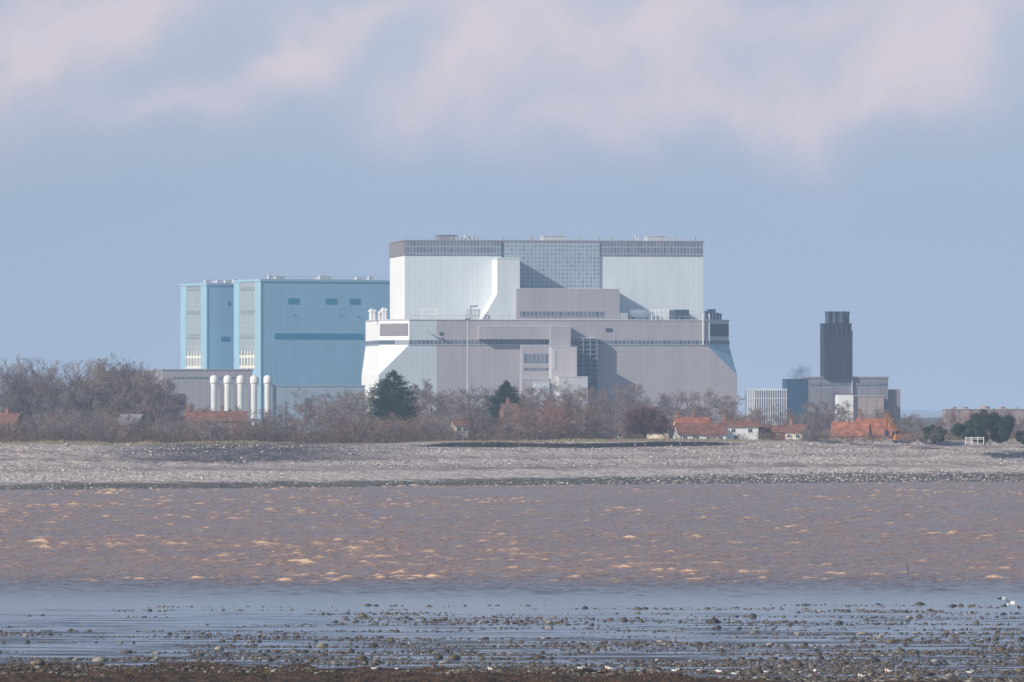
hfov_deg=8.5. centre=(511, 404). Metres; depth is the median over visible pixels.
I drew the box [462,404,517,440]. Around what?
bare thicket tree
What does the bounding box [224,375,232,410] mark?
storage silo
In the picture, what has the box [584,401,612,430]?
bare tree
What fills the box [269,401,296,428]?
bare tree
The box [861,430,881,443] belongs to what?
bare thicket tree
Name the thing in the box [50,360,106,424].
bare tree
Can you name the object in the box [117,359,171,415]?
bare poplar
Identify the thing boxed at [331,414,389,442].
bare thicket tree
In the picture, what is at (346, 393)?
bare tree
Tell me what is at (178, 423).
bare thicket tree
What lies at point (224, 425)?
bare tree
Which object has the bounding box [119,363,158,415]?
bare tree
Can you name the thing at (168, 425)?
bare thicket tree
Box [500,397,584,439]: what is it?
bare thicket tree
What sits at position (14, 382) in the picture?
bare poplar
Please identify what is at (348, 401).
bare tree
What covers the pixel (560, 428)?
bare thicket tree
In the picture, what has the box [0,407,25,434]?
brick house
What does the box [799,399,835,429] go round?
bare tree
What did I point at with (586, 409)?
bare tree
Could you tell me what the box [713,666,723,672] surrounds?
wading duck
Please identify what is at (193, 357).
end window
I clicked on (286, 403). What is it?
telegraph pole
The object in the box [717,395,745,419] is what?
bare tree
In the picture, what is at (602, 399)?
bare tree
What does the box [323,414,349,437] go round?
bare tree
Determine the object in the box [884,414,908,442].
excavator
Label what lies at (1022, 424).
bare tree
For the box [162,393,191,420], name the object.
bare tree
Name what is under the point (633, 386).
bare tree
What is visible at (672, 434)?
bare thicket tree
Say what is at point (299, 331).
reactor building
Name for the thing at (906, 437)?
bare thicket tree
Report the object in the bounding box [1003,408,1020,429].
bare tree
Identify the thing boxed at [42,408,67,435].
bare tree
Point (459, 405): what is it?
bare tree
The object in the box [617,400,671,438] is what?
twiggy domed tree
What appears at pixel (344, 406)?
bare tree
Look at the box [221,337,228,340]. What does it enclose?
window
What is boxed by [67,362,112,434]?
bare poplar
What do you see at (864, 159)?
sky
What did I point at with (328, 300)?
window
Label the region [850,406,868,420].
bare tree
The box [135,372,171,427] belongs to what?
bare tree
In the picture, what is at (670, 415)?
bare tree
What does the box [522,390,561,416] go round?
bare tree
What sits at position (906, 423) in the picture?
bare tree
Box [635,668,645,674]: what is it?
wading duck
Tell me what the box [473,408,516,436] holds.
bare thicket tree
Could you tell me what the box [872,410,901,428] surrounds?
bare tree
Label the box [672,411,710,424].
brick house
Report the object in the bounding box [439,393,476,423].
bare tree
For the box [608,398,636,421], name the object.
bare tree
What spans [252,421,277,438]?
bare thicket tree
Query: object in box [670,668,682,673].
wading duck
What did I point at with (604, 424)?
bare thicket tree
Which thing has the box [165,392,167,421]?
telegraph pole
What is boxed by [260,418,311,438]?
bare thicket tree
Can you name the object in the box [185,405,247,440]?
brick terrace
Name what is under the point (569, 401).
bare tree
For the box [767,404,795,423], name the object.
bare tree
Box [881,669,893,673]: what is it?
wading duck
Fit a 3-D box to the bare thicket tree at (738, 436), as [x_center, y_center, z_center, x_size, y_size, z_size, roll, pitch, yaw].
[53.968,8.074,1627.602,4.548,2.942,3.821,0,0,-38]
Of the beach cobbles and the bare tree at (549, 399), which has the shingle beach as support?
the beach cobbles
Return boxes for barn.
[116,414,148,439]
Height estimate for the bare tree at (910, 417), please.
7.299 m
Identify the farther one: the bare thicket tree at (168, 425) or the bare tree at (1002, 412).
the bare tree at (1002, 412)
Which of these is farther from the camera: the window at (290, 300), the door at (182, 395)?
the window at (290, 300)
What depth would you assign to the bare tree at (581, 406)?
2121.58 m
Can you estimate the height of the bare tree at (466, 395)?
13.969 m
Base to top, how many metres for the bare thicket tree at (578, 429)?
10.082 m
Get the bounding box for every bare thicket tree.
[0,414,33,436]
[0,418,20,437]
[24,413,84,439]
[57,406,124,439]
[103,417,155,439]
[139,420,164,439]
[154,415,197,438]
[171,416,198,439]
[173,415,232,440]
[234,415,272,435]
[249,416,297,438]
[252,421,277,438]
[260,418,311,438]
[325,414,369,435]
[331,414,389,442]
[344,415,391,439]
[358,414,399,435]
[367,417,416,441]
[384,411,435,439]
[390,416,444,439]
[402,413,463,439]
[412,413,464,440]
[426,412,474,434]
[444,413,486,435]
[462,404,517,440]
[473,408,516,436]
[499,396,575,439]
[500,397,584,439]
[523,410,583,439]
[546,403,600,438]
[581,413,619,438]
[584,413,630,438]
[600,421,642,438]
[658,429,685,439]
[702,430,724,438]
[733,433,749,439]
[755,430,773,439]
[769,432,786,440]
[783,414,829,437]
[793,427,816,440]
[807,431,823,440]
[820,428,843,443]
[839,431,859,444]
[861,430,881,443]
[897,433,915,444]
[899,431,917,444]
[909,430,927,443]
[944,432,956,439]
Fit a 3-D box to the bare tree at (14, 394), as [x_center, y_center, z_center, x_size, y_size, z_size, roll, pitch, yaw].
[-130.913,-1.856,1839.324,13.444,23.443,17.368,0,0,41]
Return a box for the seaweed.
[0,660,722,681]
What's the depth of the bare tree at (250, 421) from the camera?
2169.64 m
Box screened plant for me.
[745,389,786,424]
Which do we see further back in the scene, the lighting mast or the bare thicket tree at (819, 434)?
the lighting mast
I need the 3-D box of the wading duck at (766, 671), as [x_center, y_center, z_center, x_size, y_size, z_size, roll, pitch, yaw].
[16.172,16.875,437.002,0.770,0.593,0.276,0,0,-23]
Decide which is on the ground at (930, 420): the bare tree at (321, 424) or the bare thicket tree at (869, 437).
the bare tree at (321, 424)
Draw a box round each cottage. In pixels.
[449,419,469,439]
[647,423,673,438]
[721,413,759,439]
[785,418,812,439]
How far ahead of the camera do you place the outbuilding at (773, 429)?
1650.73 m
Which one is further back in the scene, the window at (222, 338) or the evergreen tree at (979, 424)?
the window at (222, 338)
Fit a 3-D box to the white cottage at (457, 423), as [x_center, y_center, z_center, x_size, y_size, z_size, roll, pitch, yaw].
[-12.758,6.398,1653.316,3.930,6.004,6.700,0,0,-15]
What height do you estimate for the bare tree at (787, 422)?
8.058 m
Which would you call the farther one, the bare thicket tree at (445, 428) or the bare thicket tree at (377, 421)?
the bare thicket tree at (377, 421)
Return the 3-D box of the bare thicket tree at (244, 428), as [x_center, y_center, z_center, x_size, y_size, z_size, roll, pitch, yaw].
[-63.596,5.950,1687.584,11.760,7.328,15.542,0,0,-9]
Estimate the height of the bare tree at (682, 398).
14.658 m
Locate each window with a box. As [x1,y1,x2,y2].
[186,350,200,368]
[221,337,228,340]
[240,350,254,368]
[275,333,362,338]
[288,298,298,303]
[326,298,336,303]
[349,299,359,303]
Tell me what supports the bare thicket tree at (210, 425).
on the ground at (930, 420)
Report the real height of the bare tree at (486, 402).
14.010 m
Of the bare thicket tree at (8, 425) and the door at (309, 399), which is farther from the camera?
the door at (309, 399)
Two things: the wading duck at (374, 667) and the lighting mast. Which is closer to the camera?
the wading duck at (374, 667)
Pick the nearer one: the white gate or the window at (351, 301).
the white gate
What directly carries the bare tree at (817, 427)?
on the ground at (930, 420)
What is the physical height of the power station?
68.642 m
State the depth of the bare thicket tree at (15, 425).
1636.18 m
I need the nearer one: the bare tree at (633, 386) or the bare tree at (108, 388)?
the bare tree at (108, 388)
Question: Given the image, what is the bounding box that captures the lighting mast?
[465,319,469,402]
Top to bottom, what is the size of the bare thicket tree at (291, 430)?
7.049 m
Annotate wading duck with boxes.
[369,666,381,670]
[576,662,586,671]
[602,666,614,669]
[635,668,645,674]
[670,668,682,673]
[695,665,705,671]
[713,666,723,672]
[730,671,741,676]
[762,666,771,674]
[854,674,866,678]
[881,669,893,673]
[965,667,976,675]
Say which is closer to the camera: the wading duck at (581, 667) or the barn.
the wading duck at (581, 667)
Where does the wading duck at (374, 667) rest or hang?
on the seaweed ledge
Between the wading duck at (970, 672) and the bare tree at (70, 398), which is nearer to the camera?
the wading duck at (970, 672)
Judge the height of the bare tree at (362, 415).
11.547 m
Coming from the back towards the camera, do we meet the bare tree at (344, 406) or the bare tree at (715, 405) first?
the bare tree at (715, 405)
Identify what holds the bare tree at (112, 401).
on the ground at (930, 420)
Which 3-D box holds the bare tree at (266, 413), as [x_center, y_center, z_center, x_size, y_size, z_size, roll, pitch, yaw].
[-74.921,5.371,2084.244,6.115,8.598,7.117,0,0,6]
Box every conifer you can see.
[364,369,422,426]
[483,380,526,424]
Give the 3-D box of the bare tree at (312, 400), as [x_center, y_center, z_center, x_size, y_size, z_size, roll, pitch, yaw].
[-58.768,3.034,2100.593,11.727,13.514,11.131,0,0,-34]
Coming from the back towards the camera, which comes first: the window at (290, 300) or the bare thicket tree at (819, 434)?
the window at (290, 300)
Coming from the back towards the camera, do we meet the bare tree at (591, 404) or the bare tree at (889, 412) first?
the bare tree at (889, 412)
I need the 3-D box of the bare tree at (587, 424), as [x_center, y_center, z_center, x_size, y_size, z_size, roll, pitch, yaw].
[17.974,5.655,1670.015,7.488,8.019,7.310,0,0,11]
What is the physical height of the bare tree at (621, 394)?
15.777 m
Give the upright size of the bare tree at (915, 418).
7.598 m
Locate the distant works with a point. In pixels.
(1017, 411)
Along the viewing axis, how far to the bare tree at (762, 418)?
2050.77 m
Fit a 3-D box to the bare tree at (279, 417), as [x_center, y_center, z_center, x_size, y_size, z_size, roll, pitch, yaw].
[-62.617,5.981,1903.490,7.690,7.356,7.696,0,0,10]
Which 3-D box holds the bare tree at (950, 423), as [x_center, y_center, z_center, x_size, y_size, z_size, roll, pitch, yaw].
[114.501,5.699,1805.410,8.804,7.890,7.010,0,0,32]
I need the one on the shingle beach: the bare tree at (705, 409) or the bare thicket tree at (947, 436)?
the bare thicket tree at (947, 436)
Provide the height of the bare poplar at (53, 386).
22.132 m
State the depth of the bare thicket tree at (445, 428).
1642.16 m
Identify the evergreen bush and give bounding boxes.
[919,424,946,444]
[1015,430,1023,444]
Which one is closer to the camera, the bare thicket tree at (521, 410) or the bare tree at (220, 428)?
the bare tree at (220, 428)
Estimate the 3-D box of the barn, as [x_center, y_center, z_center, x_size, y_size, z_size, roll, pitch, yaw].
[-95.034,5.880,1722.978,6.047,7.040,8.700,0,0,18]
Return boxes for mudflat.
[0,605,1023,681]
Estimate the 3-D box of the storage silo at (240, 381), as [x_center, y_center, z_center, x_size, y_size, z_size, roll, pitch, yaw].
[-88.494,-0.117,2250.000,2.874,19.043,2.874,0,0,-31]
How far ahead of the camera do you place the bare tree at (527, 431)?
1655.06 m
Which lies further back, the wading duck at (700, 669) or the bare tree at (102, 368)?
the bare tree at (102, 368)
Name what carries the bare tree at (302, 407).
on the ground at (930, 420)
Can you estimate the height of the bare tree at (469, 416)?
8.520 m
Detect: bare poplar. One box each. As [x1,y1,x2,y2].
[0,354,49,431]
[0,357,34,412]
[0,357,35,413]
[0,364,14,411]
[12,357,69,430]
[16,360,66,426]
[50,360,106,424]
[63,356,110,433]
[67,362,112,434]
[88,353,143,438]
[101,359,153,436]
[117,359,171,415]
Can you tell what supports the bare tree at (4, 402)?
on the ground at (930, 420)
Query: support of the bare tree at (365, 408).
on the ground at (930, 420)
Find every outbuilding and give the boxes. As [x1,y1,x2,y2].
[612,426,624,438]
[758,425,785,440]
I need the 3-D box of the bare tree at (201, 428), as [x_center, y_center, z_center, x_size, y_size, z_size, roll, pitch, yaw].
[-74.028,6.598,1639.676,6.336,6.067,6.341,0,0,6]
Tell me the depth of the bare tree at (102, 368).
1841.74 m
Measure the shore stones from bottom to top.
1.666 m
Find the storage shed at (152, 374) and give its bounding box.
[94,370,154,431]
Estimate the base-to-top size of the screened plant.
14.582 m
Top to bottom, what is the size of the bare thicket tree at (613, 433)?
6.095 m
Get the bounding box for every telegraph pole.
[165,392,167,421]
[283,401,288,431]
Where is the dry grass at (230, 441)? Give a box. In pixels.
[0,437,1015,447]
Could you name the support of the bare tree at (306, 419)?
on the ground at (930, 420)
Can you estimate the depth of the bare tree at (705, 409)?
1811.59 m
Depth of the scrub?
1599.12 m
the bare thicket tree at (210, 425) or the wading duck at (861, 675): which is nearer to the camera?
the wading duck at (861, 675)
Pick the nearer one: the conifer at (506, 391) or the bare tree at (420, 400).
the conifer at (506, 391)
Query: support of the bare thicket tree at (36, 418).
on the ground at (930, 420)
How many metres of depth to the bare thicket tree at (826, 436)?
1627.49 m
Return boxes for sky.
[0,0,1023,408]
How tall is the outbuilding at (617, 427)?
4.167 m
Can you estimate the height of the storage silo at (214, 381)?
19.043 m
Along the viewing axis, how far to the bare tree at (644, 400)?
2166.22 m
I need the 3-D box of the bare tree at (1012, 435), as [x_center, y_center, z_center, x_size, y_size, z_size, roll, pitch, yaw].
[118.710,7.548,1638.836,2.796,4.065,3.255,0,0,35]
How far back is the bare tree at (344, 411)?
1813.97 m
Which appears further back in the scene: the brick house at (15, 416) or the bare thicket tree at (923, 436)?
the brick house at (15, 416)
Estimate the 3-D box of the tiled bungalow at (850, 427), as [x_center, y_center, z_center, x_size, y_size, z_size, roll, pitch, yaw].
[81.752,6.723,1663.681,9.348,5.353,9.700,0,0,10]
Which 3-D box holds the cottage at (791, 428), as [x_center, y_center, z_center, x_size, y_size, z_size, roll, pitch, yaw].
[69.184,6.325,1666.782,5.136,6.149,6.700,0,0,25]
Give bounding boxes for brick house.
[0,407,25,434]
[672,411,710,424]
[856,412,893,439]
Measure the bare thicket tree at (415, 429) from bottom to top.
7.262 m
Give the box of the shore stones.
[0,602,1023,681]
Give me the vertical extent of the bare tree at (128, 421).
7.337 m
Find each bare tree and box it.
[0,362,64,435]
[0,374,35,412]
[0,381,50,434]
[30,368,88,428]
[32,385,89,425]
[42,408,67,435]
[48,377,101,435]
[50,360,125,439]
[72,360,135,436]
[87,357,141,425]
[87,380,139,433]
[99,368,162,418]
[100,412,123,437]
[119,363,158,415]
[123,415,146,438]
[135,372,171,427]
[135,377,188,427]
[145,380,176,432]
[145,391,184,426]
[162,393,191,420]
[175,405,215,423]
[190,421,210,439]
[203,415,227,437]
[216,414,238,438]
[230,418,249,438]
[246,408,255,424]
[248,411,273,425]
[253,408,271,424]
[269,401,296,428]
[274,413,291,431]
[288,387,327,432]
[289,417,303,438]
[294,403,317,431]
[300,418,322,437]
[302,393,334,429]
[310,400,348,434]
[312,391,370,425]
[312,416,332,434]
[318,393,342,431]
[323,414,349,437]
[326,390,371,426]
[337,389,375,421]
[339,398,375,439]
[351,396,380,419]
[398,379,441,417]
[406,388,435,417]
[409,399,431,424]
[418,387,448,418]
[421,393,456,425]
[429,392,465,425]
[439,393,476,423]
[443,395,473,423]
[445,391,487,437]
[447,385,492,423]
[457,409,486,435]
[466,385,519,418]
[471,392,489,434]
[505,409,531,436]
[510,406,545,439]
[514,387,538,434]
[518,398,548,428]
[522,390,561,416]
[526,387,550,414]
[534,379,583,418]
[547,379,597,417]
[558,393,583,415]
[562,384,604,430]
[571,404,594,433]
[575,413,600,435]
[580,386,635,420]
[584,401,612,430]
[591,393,626,424]
[607,383,666,419]
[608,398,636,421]
[609,383,646,420]
[632,393,674,419]
[655,407,675,423]
[657,393,687,423]
[669,389,711,416]
[679,387,722,422]
[679,403,706,416]
[695,406,713,422]
[710,398,738,420]
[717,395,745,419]
[735,412,751,419]
[744,405,770,424]
[745,405,767,424]
[750,410,773,424]
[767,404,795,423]
[782,411,798,424]
[797,404,826,424]
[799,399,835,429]
[808,419,825,433]
[816,410,833,432]
[824,400,854,424]
[828,404,851,425]
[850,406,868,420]
[867,407,888,417]
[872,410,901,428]
[883,408,903,423]
[895,413,915,429]
[896,417,914,433]
[908,414,929,433]
[925,428,942,444]
[935,411,958,437]
[942,407,963,425]
[993,408,1012,426]
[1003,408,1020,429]
[1009,429,1016,443]
[1013,416,1023,436]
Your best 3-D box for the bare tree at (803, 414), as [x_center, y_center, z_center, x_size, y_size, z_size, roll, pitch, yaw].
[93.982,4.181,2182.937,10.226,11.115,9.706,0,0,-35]
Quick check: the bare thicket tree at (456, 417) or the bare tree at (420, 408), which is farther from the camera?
the bare tree at (420, 408)
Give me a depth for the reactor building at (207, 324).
2603.60 m
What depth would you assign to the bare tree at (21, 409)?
1847.23 m
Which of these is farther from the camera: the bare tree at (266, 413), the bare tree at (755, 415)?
the bare tree at (755, 415)
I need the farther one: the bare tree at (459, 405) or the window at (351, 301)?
the window at (351, 301)
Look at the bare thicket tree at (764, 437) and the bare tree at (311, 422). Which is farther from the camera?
the bare tree at (311, 422)
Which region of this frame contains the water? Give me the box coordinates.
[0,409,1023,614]
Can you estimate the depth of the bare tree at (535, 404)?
1817.72 m
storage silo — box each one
[210,375,219,410]
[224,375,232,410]
[237,375,245,410]
[250,375,259,427]
[264,375,272,419]
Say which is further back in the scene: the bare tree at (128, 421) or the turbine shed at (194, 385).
the turbine shed at (194, 385)
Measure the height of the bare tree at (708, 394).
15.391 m
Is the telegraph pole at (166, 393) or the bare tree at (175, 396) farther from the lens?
the bare tree at (175, 396)
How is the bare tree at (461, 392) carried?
on the ground at (930, 420)
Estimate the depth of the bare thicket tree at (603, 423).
1675.72 m
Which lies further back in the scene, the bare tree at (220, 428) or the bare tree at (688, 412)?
the bare tree at (688, 412)
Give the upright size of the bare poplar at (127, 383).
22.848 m
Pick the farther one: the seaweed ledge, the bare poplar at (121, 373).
the bare poplar at (121, 373)
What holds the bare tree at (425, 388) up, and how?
on the ground at (930, 420)
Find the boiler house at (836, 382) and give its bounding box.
[782,311,899,432]
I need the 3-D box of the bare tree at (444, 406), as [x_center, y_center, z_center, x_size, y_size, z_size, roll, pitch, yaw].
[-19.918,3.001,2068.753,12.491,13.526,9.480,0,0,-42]
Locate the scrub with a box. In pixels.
[0,420,1021,443]
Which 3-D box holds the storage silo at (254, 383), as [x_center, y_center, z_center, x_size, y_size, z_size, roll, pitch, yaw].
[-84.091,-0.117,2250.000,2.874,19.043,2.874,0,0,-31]
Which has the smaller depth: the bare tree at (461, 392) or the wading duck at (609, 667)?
the wading duck at (609, 667)
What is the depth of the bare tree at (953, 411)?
2174.82 m
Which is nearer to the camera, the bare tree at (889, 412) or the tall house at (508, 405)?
the tall house at (508, 405)
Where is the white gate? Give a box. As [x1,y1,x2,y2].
[965,437,983,443]
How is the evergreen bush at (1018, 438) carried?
on the shingle beach
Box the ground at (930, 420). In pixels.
[26,417,1023,442]
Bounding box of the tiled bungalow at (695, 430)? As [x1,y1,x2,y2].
[673,423,727,439]
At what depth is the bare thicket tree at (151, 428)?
1664.99 m
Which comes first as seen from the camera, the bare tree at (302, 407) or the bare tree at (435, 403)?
the bare tree at (435, 403)
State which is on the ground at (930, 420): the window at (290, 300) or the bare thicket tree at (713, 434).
the bare thicket tree at (713, 434)
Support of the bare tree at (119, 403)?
on the ground at (930, 420)
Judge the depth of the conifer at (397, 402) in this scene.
1778.08 m
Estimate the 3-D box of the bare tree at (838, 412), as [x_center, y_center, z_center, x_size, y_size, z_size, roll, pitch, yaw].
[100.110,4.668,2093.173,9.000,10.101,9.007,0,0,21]
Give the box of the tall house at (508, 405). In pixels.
[498,397,519,438]
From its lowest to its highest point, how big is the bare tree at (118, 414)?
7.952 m
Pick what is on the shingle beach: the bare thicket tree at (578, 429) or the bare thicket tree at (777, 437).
the bare thicket tree at (777, 437)
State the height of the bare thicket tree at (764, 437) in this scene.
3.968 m
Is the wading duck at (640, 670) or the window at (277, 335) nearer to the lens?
the wading duck at (640, 670)
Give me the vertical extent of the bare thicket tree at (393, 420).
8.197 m
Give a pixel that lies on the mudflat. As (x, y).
(107, 626)
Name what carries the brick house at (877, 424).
on the ground at (930, 420)
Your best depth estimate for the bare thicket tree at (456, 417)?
1678.27 m
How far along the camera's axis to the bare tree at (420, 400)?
2182.36 m
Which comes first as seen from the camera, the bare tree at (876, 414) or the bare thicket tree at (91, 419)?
the bare thicket tree at (91, 419)
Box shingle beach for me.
[0,439,1023,489]
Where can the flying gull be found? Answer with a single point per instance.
(1010, 602)
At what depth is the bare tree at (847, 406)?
2147.38 m
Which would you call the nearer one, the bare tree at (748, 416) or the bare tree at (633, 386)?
the bare tree at (748, 416)
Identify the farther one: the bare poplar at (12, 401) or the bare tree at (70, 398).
the bare tree at (70, 398)
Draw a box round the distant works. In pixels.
[942,406,1023,428]
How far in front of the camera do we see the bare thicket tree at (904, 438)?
1624.41 m
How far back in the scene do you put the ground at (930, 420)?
2719.74 m
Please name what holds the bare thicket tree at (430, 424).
on the ground at (930, 420)
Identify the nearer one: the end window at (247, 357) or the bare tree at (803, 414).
the bare tree at (803, 414)
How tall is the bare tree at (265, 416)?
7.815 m
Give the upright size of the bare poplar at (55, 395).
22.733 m
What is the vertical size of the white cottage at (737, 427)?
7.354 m
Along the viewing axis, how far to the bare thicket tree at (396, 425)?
1641.09 m
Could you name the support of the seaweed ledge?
on the mudflat
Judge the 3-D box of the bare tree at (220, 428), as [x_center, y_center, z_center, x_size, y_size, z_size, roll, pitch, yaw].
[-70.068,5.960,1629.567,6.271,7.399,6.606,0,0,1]
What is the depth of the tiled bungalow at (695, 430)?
1642.60 m
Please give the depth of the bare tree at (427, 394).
2075.50 m
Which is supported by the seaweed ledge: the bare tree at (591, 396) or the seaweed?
the seaweed
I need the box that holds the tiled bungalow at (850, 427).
[829,421,872,439]
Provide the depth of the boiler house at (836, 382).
2300.36 m
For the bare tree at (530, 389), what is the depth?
2131.87 m
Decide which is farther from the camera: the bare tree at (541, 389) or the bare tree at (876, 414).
the bare tree at (541, 389)
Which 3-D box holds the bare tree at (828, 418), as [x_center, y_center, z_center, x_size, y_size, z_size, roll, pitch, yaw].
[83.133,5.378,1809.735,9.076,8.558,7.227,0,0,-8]
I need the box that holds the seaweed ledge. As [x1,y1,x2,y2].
[0,661,963,681]
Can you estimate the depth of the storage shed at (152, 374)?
2362.30 m
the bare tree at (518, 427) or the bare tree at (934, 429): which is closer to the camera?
the bare tree at (934, 429)
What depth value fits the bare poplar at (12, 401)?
1835.90 m
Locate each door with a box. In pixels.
[179,394,184,408]
[305,398,311,410]
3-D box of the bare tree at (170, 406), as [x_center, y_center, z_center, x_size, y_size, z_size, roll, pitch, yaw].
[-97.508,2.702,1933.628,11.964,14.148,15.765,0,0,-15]
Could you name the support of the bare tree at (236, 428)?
on the ground at (930, 420)
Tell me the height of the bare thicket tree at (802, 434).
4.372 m
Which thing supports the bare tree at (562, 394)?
on the ground at (930, 420)
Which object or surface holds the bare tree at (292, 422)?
on the ground at (930, 420)
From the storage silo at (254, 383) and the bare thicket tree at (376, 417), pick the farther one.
the storage silo at (254, 383)
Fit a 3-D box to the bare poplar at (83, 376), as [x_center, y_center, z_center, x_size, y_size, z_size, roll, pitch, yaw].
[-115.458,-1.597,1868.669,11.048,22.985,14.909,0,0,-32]
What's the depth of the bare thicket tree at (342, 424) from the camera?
1668.13 m
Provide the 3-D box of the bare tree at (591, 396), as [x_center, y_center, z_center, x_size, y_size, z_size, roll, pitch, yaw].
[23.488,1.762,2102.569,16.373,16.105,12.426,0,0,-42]
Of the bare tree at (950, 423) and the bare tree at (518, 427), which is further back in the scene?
the bare tree at (950, 423)
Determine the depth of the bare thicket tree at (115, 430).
1645.71 m
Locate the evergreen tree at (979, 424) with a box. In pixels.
[951,409,1015,444]
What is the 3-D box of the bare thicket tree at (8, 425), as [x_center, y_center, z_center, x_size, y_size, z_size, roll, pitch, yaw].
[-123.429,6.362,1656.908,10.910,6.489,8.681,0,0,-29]
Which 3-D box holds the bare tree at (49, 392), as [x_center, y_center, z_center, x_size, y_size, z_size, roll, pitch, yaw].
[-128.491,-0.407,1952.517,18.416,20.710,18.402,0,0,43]
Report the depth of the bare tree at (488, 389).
1923.71 m
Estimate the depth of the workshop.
2341.26 m
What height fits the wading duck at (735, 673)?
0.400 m
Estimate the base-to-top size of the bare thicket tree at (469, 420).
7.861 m
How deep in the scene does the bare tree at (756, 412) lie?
1953.95 m
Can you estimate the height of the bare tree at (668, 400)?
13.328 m
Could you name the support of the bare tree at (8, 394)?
on the ground at (930, 420)
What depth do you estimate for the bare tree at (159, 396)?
1858.24 m
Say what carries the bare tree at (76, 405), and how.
on the ground at (930, 420)
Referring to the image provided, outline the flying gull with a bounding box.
[997,597,1019,609]
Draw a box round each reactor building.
[180,278,245,368]
[233,273,389,420]
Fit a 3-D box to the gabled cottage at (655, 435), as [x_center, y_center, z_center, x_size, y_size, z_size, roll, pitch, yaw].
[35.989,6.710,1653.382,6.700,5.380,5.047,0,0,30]
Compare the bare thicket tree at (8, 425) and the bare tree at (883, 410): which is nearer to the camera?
the bare thicket tree at (8, 425)
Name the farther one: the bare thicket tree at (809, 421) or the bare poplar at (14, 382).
the bare poplar at (14, 382)
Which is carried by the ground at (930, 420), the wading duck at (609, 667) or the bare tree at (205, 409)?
the bare tree at (205, 409)
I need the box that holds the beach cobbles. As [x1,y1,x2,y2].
[0,440,1023,489]
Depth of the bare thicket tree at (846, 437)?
1628.10 m
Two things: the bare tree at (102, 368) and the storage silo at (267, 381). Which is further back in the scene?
the storage silo at (267, 381)
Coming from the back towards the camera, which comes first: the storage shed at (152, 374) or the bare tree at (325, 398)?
the storage shed at (152, 374)
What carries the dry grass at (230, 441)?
on the shingle beach
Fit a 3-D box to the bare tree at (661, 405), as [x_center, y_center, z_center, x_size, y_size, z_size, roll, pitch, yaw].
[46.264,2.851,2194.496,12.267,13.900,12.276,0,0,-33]
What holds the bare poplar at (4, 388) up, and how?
on the ground at (930, 420)
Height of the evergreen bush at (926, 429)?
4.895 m
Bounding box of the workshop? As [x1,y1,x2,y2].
[271,385,365,431]
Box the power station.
[362,235,736,431]
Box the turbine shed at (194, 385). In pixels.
[155,369,252,431]
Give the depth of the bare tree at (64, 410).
2067.36 m

